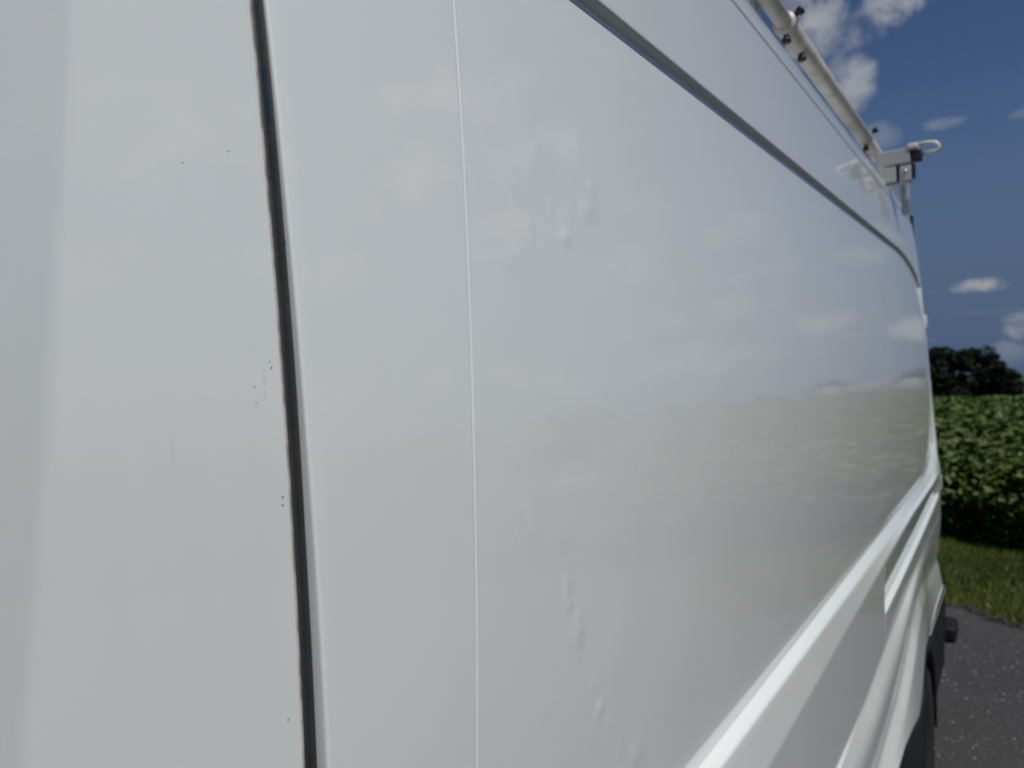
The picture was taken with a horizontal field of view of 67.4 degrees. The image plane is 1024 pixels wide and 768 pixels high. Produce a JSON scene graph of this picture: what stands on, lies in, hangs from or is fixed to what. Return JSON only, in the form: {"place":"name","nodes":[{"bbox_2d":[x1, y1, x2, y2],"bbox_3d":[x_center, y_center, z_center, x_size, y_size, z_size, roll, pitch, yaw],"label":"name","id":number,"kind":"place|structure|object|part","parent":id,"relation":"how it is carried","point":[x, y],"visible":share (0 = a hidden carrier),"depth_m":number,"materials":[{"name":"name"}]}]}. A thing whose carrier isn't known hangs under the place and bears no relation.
{"place":"outdoors","nodes":[
{"label":"outdoors","id":0,"kind":"place"},
{"bbox_2d":[747,0,1023,379],"label":"sky","id":1,"kind":"structure","parent":0,"point":[950,73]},
{"bbox_2d":[935,604,1023,767],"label":"asphalt pad","id":2,"kind":"object","parent":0,"point":[980,708],"depth_m":4.07,"materials":[{"name":"grey asphalt"}]},
{"bbox_2d":[0,0,957,767],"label":"cargo van","id":3,"kind":"object","parent":2,"relation":"on","point":[464,382],"visible":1,"depth_m":0.58,"materials":[{"name":"white paint"}]},
{"bbox_3d":[-0.382,0.263,0.013,0.161,1.600,1.033,-2,1,30],"label":"front door","id":4,"kind":"part","parent":3,"relation":"part of","materials":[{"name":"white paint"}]},
{"bbox_2d":[748,0,940,215],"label":"ladder rack","id":5,"kind":"object","parent":3,"relation":"attached to","point":[895,167],"visible":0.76,"depth_m":2.58,"materials":[{"name":"white painted metal"},{"name":"black plastic"}]},
{"bbox_2d":[937,375,1023,627],"bbox_3d":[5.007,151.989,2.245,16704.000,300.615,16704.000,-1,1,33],"label":"ground","id":6,"kind":"structure","parent":0,"point":[1009,579],"depth_m":6.74,"materials":[{"name":"green plant"}]},
{"bbox_2d":[929,355,949,395],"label":"broadleaf tree","id":7,"kind":"object","parent":6,"relation":"on","point":[938,381],"visible":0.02,"depth_m":112.60,"materials":[{"name":"green plant"}]},
{"bbox_2d":[928,346,976,396],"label":"broadleaf tree","id":8,"kind":"object","parent":6,"relation":"on","point":[946,377],"visible":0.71,"depth_m":109.45,"materials":[{"name":"green plant"}]},
{"bbox_2d":[948,344,1006,395],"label":"broadleaf tree","id":9,"kind":"object","parent":6,"relation":"on","point":[984,360],"visible":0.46,"depth_m":109.71,"materials":[{"name":"green plant"}]},
{"bbox_2d":[932,378,1023,550],"bbox_3d":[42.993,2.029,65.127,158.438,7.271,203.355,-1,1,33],"label":"soybean crop","id":10,"kind":"object","parent":6,"relation":"on","point":[989,469],"visible":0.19,"depth_m":9.20,"materials":[{"name":"green plant"}]},
{"bbox_2d":[976,363,1023,395],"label":"broadleaf tree","id":11,"kind":"object","parent":6,"relation":"on","point":[994,377],"visible":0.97,"depth_m":105.08,"materials":[{"name":"green plant"}]}
]}

